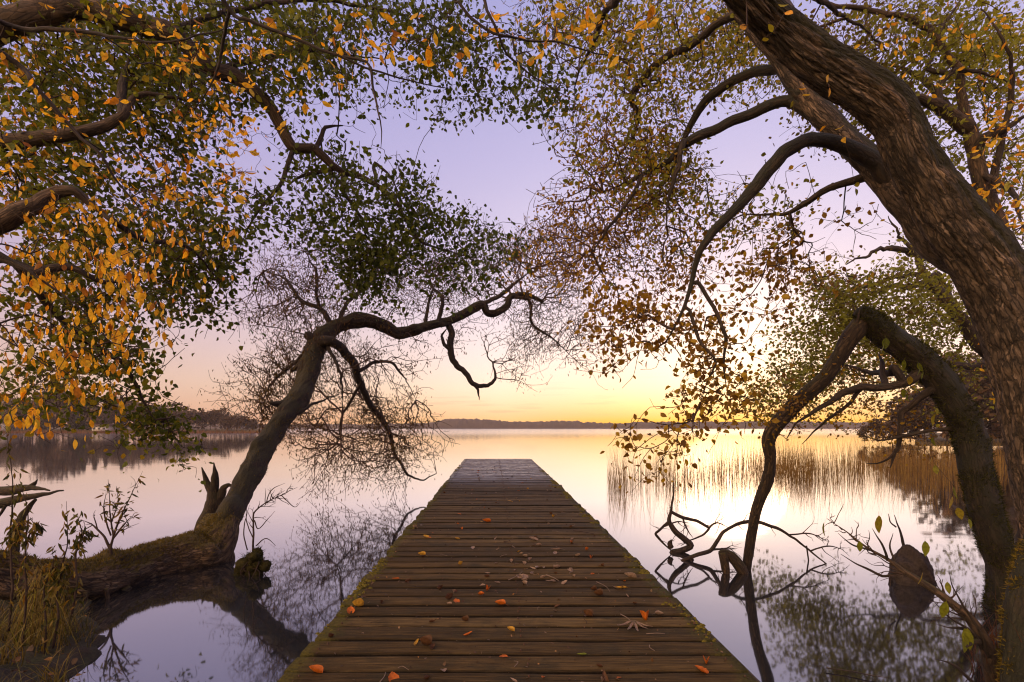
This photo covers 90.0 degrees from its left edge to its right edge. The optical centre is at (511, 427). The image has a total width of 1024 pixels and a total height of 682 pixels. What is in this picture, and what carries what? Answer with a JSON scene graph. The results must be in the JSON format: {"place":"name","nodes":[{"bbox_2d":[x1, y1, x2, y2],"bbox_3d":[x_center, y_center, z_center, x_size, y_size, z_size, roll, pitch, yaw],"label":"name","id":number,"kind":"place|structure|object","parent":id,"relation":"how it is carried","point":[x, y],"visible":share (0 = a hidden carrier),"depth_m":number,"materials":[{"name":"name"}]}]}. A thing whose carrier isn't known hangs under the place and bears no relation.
{"place":"outdoors","nodes":[
{"label":"outdoors","id":0,"kind":"place"},
{"bbox_2d":[0,428,261,432],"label":"shore terrain","id":1,"kind":"structure","parent":0,"point":[205,429],"depth_m":154.27,"materials":[{"name":"brown soil"}]},
{"bbox_2d":[0,421,18,430],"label":"house","id":2,"kind":"structure","parent":1,"relation":"on","point":[4,425],"depth_m":151.37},
{"bbox_2d":[0,396,19,426],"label":"tree","id":3,"kind":"object","parent":1,"relation":"on","point":[7,411],"visible":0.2,"depth_m":151.53,"materials":[{"name":"green plant"}]},
{"bbox_2d":[7,400,51,429],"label":"tree","id":4,"kind":"object","parent":1,"relation":"on","point":[33,416],"visible":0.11,"depth_m":152.41,"materials":[{"name":"green plant"}]},
{"bbox_2d":[3,397,56,429],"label":"tree","id":5,"kind":"object","parent":1,"relation":"on","point":[10,403],"visible":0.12,"depth_m":152.42,"materials":[{"name":"green plant"}]},
{"bbox_2d":[40,411,52,429],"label":"tree","id":6,"kind":"object","parent":1,"relation":"on","point":[42,425],"visible":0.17,"depth_m":155.53,"materials":[{"name":"green plant"}]},
{"bbox_2d":[43,409,59,429],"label":"tree","id":7,"kind":"object","parent":1,"relation":"on","point":[52,424],"visible":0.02,"depth_m":158.99,"materials":[{"name":"green plant"}]},
{"bbox_2d":[30,386,79,427],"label":"tree","id":8,"kind":"object","parent":1,"relation":"on","point":[63,411],"visible":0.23,"depth_m":150.72,"materials":[{"name":"green plant"}]},
{"bbox_2d":[39,388,101,429],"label":"tree","id":9,"kind":"object","parent":1,"relation":"on","point":[52,400],"visible":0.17,"depth_m":152.15,"materials":[{"name":"green plant"}]},
{"bbox_2d":[67,413,84,429],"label":"tree","id":10,"kind":"object","parent":1,"relation":"on","point":[72,427],"visible":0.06,"depth_m":157.71,"materials":[{"name":"green plant"}]},
{"bbox_2d":[72,397,91,429],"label":"tree","id":11,"kind":"object","parent":1,"relation":"on","point":[82,423],"visible":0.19,"depth_m":153.79,"materials":[{"name":"green plant"}]},
{"bbox_2d":[84,408,105,427],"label":"tree","id":12,"kind":"object","parent":1,"relation":"on","point":[91,410],"visible":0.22,"depth_m":153.24,"materials":[{"name":"green plant"}]},
{"bbox_2d":[92,424,118,430],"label":"house","id":13,"kind":"structure","parent":1,"relation":"on","point":[98,428],"depth_m":149.85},
{"bbox_2d":[86,404,125,427],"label":"tree","id":14,"kind":"object","parent":1,"relation":"on","point":[111,418],"visible":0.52,"depth_m":151.77,"materials":[{"name":"green plant"}]},
{"bbox_2d":[85,395,153,426],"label":"tree","id":15,"kind":"object","parent":1,"relation":"on","point":[128,403],"visible":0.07,"depth_m":161.66,"materials":[{"name":"green plant"}]},
{"bbox_2d":[113,395,129,428],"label":"tree","id":16,"kind":"object","parent":1,"relation":"on","point":[126,422],"visible":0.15,"depth_m":154.81,"materials":[{"name":"green plant"}]},
{"bbox_2d":[109,401,140,422],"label":"tree","id":17,"kind":"object","parent":1,"relation":"on","point":[137,405],"visible":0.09,"depth_m":153.82,"materials":[{"name":"green plant"}]},
{"bbox_2d":[118,401,152,416],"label":"tree","id":18,"kind":"object","parent":1,"relation":"on","point":[130,402],"visible":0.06,"depth_m":156.65,"materials":[{"name":"green plant"}]},
{"bbox_2d":[28,410,256,429],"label":"wood","id":19,"kind":"object","parent":1,"relation":"on","point":[182,427],"visible":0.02,"depth_m":173.66,"materials":[{"name":"green plant"}]},
{"bbox_2d":[152,402,189,427],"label":"tree","id":20,"kind":"object","parent":1,"relation":"on","point":[175,403],"visible":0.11,"depth_m":158.40,"materials":[{"name":"green plant"}]},
{"bbox_2d":[168,407,188,429],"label":"tree","id":21,"kind":"object","parent":1,"relation":"on","point":[180,412],"visible":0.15,"depth_m":155.44,"materials":[{"name":"green plant"}]},
{"bbox_2d":[172,408,208,425],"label":"tree","id":22,"kind":"object","parent":1,"relation":"on","point":[190,412],"visible":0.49,"depth_m":151.48,"materials":[{"name":"green plant"}]},
{"bbox_2d":[185,408,218,424],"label":"tree","id":23,"kind":"object","parent":1,"relation":"on","point":[205,416],"visible":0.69,"depth_m":153.63,"materials":[{"name":"green plant"}]},
{"bbox_2d":[198,411,214,429],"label":"tree","id":24,"kind":"object","parent":1,"relation":"on","point":[202,425],"visible":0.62,"depth_m":155.34,"materials":[{"name":"green plant"}]},
{"bbox_2d":[206,409,225,428],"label":"tree","id":25,"kind":"object","parent":1,"relation":"on","point":[216,416],"visible":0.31,"depth_m":155.36,"materials":[{"name":"green plant"}]},
{"bbox_2d":[213,408,231,428],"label":"tree","id":26,"kind":"object","parent":1,"relation":"on","point":[224,413],"visible":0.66,"depth_m":153.89,"materials":[{"name":"green plant"}]},
{"bbox_2d":[218,415,230,430],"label":"tree","id":27,"kind":"object","parent":1,"relation":"on","point":[227,422],"visible":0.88,"depth_m":151.71,"materials":[{"name":"green plant"}]},
{"bbox_2d":[228,413,243,430],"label":"tree","id":28,"kind":"object","parent":1,"relation":"on","point":[234,424],"visible":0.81,"depth_m":151.85,"materials":[{"name":"green plant"}]},
{"bbox_2d":[225,415,247,429],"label":"tree","id":29,"kind":"object","parent":1,"relation":"on","point":[239,421],"visible":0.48,"depth_m":153.91,"materials":[{"name":"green plant"}]},
{"bbox_2d":[242,416,250,429],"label":"tree","id":30,"kind":"object","parent":1,"relation":"on","point":[243,426],"visible":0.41,"depth_m":159.27,"materials":[{"name":"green plant"}]},
{"bbox_2d":[245,420,259,427],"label":"tree","id":31,"kind":"object","parent":1,"relation":"on","point":[253,423],"visible":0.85,"depth_m":156.49,"materials":[{"name":"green plant"}]},
{"bbox_2d":[0,597,1000,681],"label":"bank terrain","id":32,"kind":"structure","parent":0,"point":[89,654],"depth_m":3.80,"materials":[{"name":"soil"}]},
{"bbox_2d":[0,430,32,631],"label":"weed","id":33,"kind":"object","parent":32,"relation":"on","point":[15,526],"visible":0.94,"depth_m":3.70,"materials":[{"name":"green plant"}]},
{"bbox_2d":[3,475,46,651],"bbox_3d":[-3.501,1.000,3.708,0.204,1.321,0.194,0,0,-16],"label":"weed","id":34,"kind":"object","parent":32,"relation":"on","point":[37,527],"visible":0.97,"depth_m":3.70,"materials":[{"name":"green plant"}]},
{"bbox_2d":[0,557,84,664],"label":"dry grass","id":35,"kind":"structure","parent":32,"relation":"on","point":[37,607],"depth_m":3.84,"materials":[{"name":"plant"}]},
{"bbox_2d":[0,593,91,681],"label":"golden grass","id":36,"kind":"structure","parent":32,"relation":"on","point":[46,669],"depth_m":3.46,"materials":[{"name":"brown plant"}]},
{"bbox_2d":[34,543,61,655],"bbox_3d":[-3.363,1.306,3.712,0.238,0.955,0.195,0,0,0],"label":"weed","id":37,"kind":"object","parent":32,"relation":"on","point":[50,578],"visible":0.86,"depth_m":3.69,"materials":[{"name":"green plant"}]},
{"bbox_2d":[41,501,81,648],"bbox_3d":[-3.279,1.064,3.706,0.259,1.069,0.188,0,0,9],"label":"weed","id":38,"kind":"object","parent":32,"relation":"on","point":[61,571],"visible":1,"depth_m":3.70,"materials":[{"name":"green plant"}]},
{"bbox_2d":[58,510,99,613],"bbox_3d":[-3.143,0.972,3.708,0.211,0.761,0.182,0,0,0],"label":"weed","id":39,"kind":"object","parent":32,"relation":"on","point":[77,544],"visible":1,"depth_m":3.69,"materials":[{"name":"green plant"}]},
{"bbox_2d":[0,0,603,491],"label":"green alder","id":40,"kind":"object","parent":32,"relation":"on","point":[134,82],"visible":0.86,"depth_m":6.05,"materials":[{"name":"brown plant"}]},
{"bbox_2d":[0,208,622,609],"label":"leaning willow","id":41,"kind":"object","parent":32,"relation":"on","point":[208,540],"visible":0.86,"depth_m":10.64,"materials":[{"name":"brown plant"}]},
{"bbox_2d":[65,512,109,549],"bbox_3d":[-4.476,1.098,5.450,0.433,0.433,0.114,0,0,-12],"label":"bare twig","id":42,"kind":"object","parent":41,"relation":"on","point":[103,535],"visible":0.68,"depth_m":5.44,"materials":[{"name":"brown wood"}]},
{"bbox_2d":[94,473,145,555],"bbox_3d":[-4.150,0.935,5.456,0.513,0.936,0.186,0,0,0],"label":"sapling","id":43,"kind":"object","parent":41,"relation":"on","point":[114,534],"visible":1,"depth_m":5.44,"materials":[{"name":"green plant"}]},
{"bbox_2d":[194,462,230,529],"bbox_3d":[-4.811,1.256,8.214,0.670,1.386,0.266,0,0,0],"label":"forked stump","id":44,"kind":"object","parent":41,"relation":"attached to","point":[216,495],"visible":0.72,"depth_m":8.16,"materials":[{"name":"brown wood"}]},
{"bbox_2d":[0,0,658,449],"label":"yellow hornbeam","id":45,"kind":"object","parent":32,"relation":"on","point":[120,334],"visible":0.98,"depth_m":3.09,"materials":[{"name":"brown plant"}]},
{"bbox_2d":[0,602,1001,681],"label":"leaf litter","id":46,"kind":"object","parent":32,"relation":"on","point":[31,647],"visible":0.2,"depth_m":3.59,"materials":[{"name":"brown plant"}]},
{"bbox_2d":[0,584,1005,681],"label":"grass","id":47,"kind":"structure","parent":32,"relation":"on","point":[78,613],"depth_m":4.12,"materials":[{"name":"green plant"}]},
{"bbox_2d":[477,0,1023,681],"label":"leaning tree","id":48,"kind":"object","parent":32,"relation":"on","point":[947,218],"visible":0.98,"depth_m":3.95,"materials":[{"name":"brown plant"}]},
{"bbox_2d":[714,303,1017,611],"bbox_3d":[3.774,0.491,5.552,3.413,3.545,2.181,0,0,0],"label":"broken tree","id":49,"kind":"object","parent":32,"relation":"on","point":[929,368],"visible":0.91,"depth_m":5.07,"materials":[{"name":"brown plant"}]},
{"bbox_2d":[769,0,1023,403],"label":"forked tree","id":50,"kind":"object","parent":32,"relation":"on","point":[958,118],"visible":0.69,"depth_m":5.57,"materials":[{"name":"brown plant"}]},
{"bbox_2d":[822,504,999,681],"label":"bough","id":51,"kind":"object","parent":32,"relation":"on","point":[976,631],"visible":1,"depth_m":3.53,"materials":[{"name":"brown plant"}]},
{"bbox_2d":[925,586,1021,681],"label":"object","id":52,"kind":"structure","parent":32,"relation":"on","point":[991,637],"depth_m":3.72,"materials":[{"name":"plant"}]},
{"bbox_2d":[0,429,1020,681],"bbox_3d":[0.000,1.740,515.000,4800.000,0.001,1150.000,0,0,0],"label":"lake water","id":53,"kind":"structure","parent":0,"point":[784,611],"depth_m":8.00,"materials":[{"name":"grey liquid"}]},
{"bbox_2d":[8,499,36,552],"bbox_3d":[-6.887,1.463,7.181,0.152,0.883,0.368,0,0,0],"label":"driftwood post","id":54,"kind":"object","parent":53,"relation":"in","point":[24,516],"visible":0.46,"depth_m":7.17,"materials":[{"name":"brown plant"}]},
{"bbox_2d":[0,479,49,495],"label":"driftwood log","id":55,"kind":"object","parent":54,"relation":"on","point":[4,490],"visible":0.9,"depth_m":7.53,"materials":[{"name":"brown wood"}]},
{"bbox_2d":[0,490,63,515],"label":"driftwood log","id":56,"kind":"object","parent":54,"relation":"on","point":[6,501],"visible":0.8,"depth_m":7.19,"materials":[{"name":"brown wood"}]},
{"bbox_2d":[0,429,261,432],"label":"shore reeds","id":57,"kind":"object","parent":53,"relation":"in","point":[101,431],"visible":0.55,"depth_m":149.40,"materials":[{"name":"plant"}]},
{"bbox_2d":[231,483,300,577],"bbox_3d":[-2.934,1.319,6.085,0.830,1.302,0.442,0,0,0],"label":"mossy clod","id":58,"kind":"object","parent":53,"relation":"in","point":[253,562],"visible":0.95,"depth_m":6.04,"materials":[{"name":"green plant"}]},
{"bbox_2d":[277,459,759,681],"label":"jetty","id":59,"kind":"object","parent":53,"relation":"in","point":[379,647],"visible":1,"depth_m":3.66,"materials":[{"name":"brown wood"}]},
{"bbox_2d":[309,665,322,672],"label":"fallen leaf","id":60,"kind":"object","parent":59,"relation":"on","point":[317,668],"visible":0.98,"depth_m":2.70,"materials":[{"name":"orange plant"}]},
{"bbox_2d":[347,606,354,613],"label":"fallen leaf","id":61,"kind":"object","parent":59,"relation":"on","point":[350,609],"visible":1,"depth_m":3.57,"materials":[{"name":"orange plant"}]},
{"bbox_2d":[352,598,363,606],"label":"fallen leaf","id":62,"kind":"object","parent":59,"relation":"on","point":[358,602],"visible":0.98,"depth_m":3.67,"materials":[{"name":"yellow plant"}]},
{"bbox_2d":[388,671,398,680],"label":"fallen leaf","id":63,"kind":"object","parent":59,"relation":"on","point":[392,675],"visible":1,"depth_m":2.63,"materials":[{"name":"orange plant"}]},
{"bbox_2d":[420,635,431,644],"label":"fallen leaf","id":64,"kind":"object","parent":59,"relation":"on","point":[426,640],"visible":1,"depth_m":3.02,"materials":[{"name":"brown plant"}]},
{"bbox_2d":[445,593,452,598],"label":"fallen leaf","id":65,"kind":"object","parent":59,"relation":"on","point":[449,596],"visible":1,"depth_m":3.82,"materials":[{"name":"brown plant"}]},
{"bbox_2d":[461,615,468,620],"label":"fallen leaf","id":66,"kind":"object","parent":59,"relation":"on","point":[465,618],"visible":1,"depth_m":3.39,"materials":[{"name":"brown plant"}]},
{"bbox_2d":[495,599,506,604],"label":"fallen leaf","id":67,"kind":"object","parent":59,"relation":"on","point":[501,601],"visible":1,"depth_m":3.71,"materials":[{"name":"orange plant"}]},
{"bbox_2d":[288,467,748,681],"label":"leaf crumbs","id":68,"kind":"object","parent":59,"relation":"on","point":[444,663],"visible":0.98,"depth_m":3.79,"materials":[{"name":"brown plant"}]},
{"bbox_2d":[583,609,592,615],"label":"fallen leaf","id":69,"kind":"object","parent":59,"relation":"on","point":[588,612],"visible":1,"depth_m":3.48,"materials":[{"name":"brown plant"}]},
{"bbox_2d":[594,588,604,595],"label":"fallen leaf","id":70,"kind":"object","parent":59,"relation":"on","point":[599,591],"visible":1,"depth_m":3.91,"materials":[{"name":"brown plant"}]},
{"bbox_2d":[602,669,608,681],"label":"fallen leaf","id":71,"kind":"object","parent":59,"relation":"on","point":[605,676],"visible":1,"depth_m":2.61,"materials":[{"name":"brown plant"}]},
{"bbox_2d":[625,572,636,577],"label":"fallen leaf","id":72,"kind":"object","parent":59,"relation":"on","point":[630,574],"visible":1,"depth_m":4.37,"materials":[{"name":"brown plant"}]},
{"bbox_2d":[619,614,650,630],"bbox_3d":[0.745,1.273,3.337,0.186,0.023,0.304,0,0,-31],"label":"fallen leaf","id":73,"kind":"object","parent":59,"relation":"on","point":[632,623],"visible":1,"depth_m":3.31,"materials":[{"name":"brown plant"}]},
{"bbox_2d":[640,610,648,619],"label":"fallen leaf","id":74,"kind":"object","parent":59,"relation":"on","point":[644,615],"visible":0.9,"depth_m":3.42,"materials":[{"name":"orange plant"}]},
{"bbox_2d":[695,665,708,673],"bbox_3d":[1.010,1.280,2.690,0.102,0.018,0.054,22,5,39],"label":"fallen leaf","id":75,"kind":"object","parent":59,"relation":"on","point":[702,669],"visible":0.98,"depth_m":2.70,"materials":[{"name":"orange plant"}]},
{"bbox_2d":[653,477,726,553],"bbox_3d":[2.456,1.290,7.165,1.198,1.209,0.458,0,0,-14],"label":"sunken branch","id":76,"kind":"object","parent":53,"relation":"in","point":[688,542],"visible":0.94,"depth_m":7.08,"materials":[{"name":"brown plant"}]},
{"bbox_2d":[718,549,748,574],"bbox_3d":[2.645,1.651,6.109,0.366,0.395,0.140,0,0,0],"label":"snag","id":77,"kind":"object","parent":53,"relation":"in","point":[726,556],"visible":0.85,"depth_m":6.06,"materials":[{"name":"brown wood"}]},
{"bbox_2d":[681,513,848,563],"bbox_3d":[3.292,1.571,6.511,2.238,1.075,0.645,0,0,0],"label":"dead bough","id":78,"kind":"object","parent":53,"relation":"in","point":[712,548],"visible":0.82,"depth_m":6.67,"materials":[{"name":"brown wood"}]},
{"bbox_2d":[606,441,956,494],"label":"sparse reeds","id":79,"kind":"object","parent":53,"relation":"on","point":[699,475],"visible":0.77,"depth_m":16.15,"materials":[{"name":"brown plant"}]},
{"bbox_2d":[702,434,1006,475],"bbox_3d":[16.531,1.030,22.464,19.080,1.521,9.264,0,0,0],"label":"reed bed","id":80,"kind":"object","parent":53,"relation":"on","point":[905,460],"visible":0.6,"depth_m":20.90,"materials":[{"name":"brown plant"}]},
{"bbox_2d":[826,667,888,677],"bbox_3d":[2.421,1.719,3.584,0.385,0.012,0.020,0,0,25],"label":"stick","id":81,"kind":"object","parent":53,"relation":"on","point":[854,672],"visible":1,"depth_m":3.59,"materials":[{"name":"brown wood"}]},
{"bbox_2d":[730,211,995,439],"bbox_3d":[10.174,-1.936,13.437,9.601,7.853,4.990,0,0,0],"label":"spreading tree","id":82,"kind":"object","parent":53,"relation":"in","point":[941,290],"visible":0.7,"depth_m":12.72,"materials":[{"name":"green plant"}]},
{"bbox_2d":[857,426,868,440],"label":"tree","id":83,"kind":"object","parent":53,"relation":"on","point":[861,431],"visible":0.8,"depth_m":52.82,"materials":[{"name":"green plant"}]},
{"bbox_2d":[860,418,889,442],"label":"tree","id":84,"kind":"object","parent":53,"relation":"on","point":[877,422],"visible":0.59,"depth_m":52.21,"materials":[{"name":"green plant"}]},
{"bbox_2d":[888,514,904,544],"bbox_3d":[4.590,1.398,6.072,0.280,0.750,0.047,0,0,0],"label":"stick","id":85,"kind":"object","parent":53,"relation":"in","point":[902,539],"visible":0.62,"depth_m":6.06,"materials":[{"name":"brown wood"}]},
{"bbox_2d":[888,544,936,585],"bbox_3d":[4.497,1.656,5.769,0.462,0.667,0.351,0,0,0],"label":"boulder","id":86,"kind":"object","parent":53,"relation":"in","point":[910,558],"visible":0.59,"depth_m":5.66,"materials":[{"name":"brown stone"}]},
{"bbox_2d":[0,0,1023,424],"label":"sky","id":87,"kind":"structure","parent":0,"point":[494,166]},
{"bbox_2d":[52,418,986,428],"bbox_3d":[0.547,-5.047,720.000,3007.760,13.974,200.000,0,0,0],"label":"hills","id":88,"kind":"structure","parent":0,"point":[463,423],"depth_m":620.55,"materials":[{"name":"plant"}]},
{"bbox_2d":[915,433,1001,444],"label":"shore terrain","id":89,"kind":"structure","parent":0,"point":[942,442],"depth_m":55.02,"materials":[{"name":"brown soil"}]},
{"bbox_2d":[873,418,903,439],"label":"tree","id":90,"kind":"object","parent":89,"relation":"on","point":[890,427],"visible":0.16,"depth_m":62.09,"materials":[{"name":"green plant"}]},
{"bbox_2d":[877,401,942,441],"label":"tree","id":91,"kind":"object","parent":89,"relation":"on","point":[901,405],"visible":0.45,"depth_m":56.23,"materials":[{"name":"green plant"}]},
{"bbox_2d":[890,390,942,439],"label":"tree","id":92,"kind":"object","parent":89,"relation":"on","point":[923,421],"visible":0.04,"depth_m":61.76,"materials":[{"name":"brown plant"}]},
{"bbox_2d":[903,401,940,439],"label":"tree","id":93,"kind":"object","parent":89,"relation":"on","point":[920,412],"visible":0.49,"depth_m":54.66,"materials":[{"name":"brown plant"}]},
{"bbox_2d":[893,385,1000,438],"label":"tree","id":94,"kind":"object","parent":89,"relation":"on","point":[993,425],"visible":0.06,"depth_m":53.44,"materials":[{"name":"brown plant"}]},
{"bbox_2d":[898,385,996,440],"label":"tree","id":95,"kind":"object","parent":89,"relation":"on","point":[987,427],"visible":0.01,"depth_m":53.70,"materials":[{"name":"brown plant"}]},
{"bbox_2d":[920,352,999,439],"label":"tree","id":96,"kind":"object","parent":89,"relation":"on","point":[985,391],"visible":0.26,"depth_m":48.17,"materials":[{"name":"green plant"}]}
]}

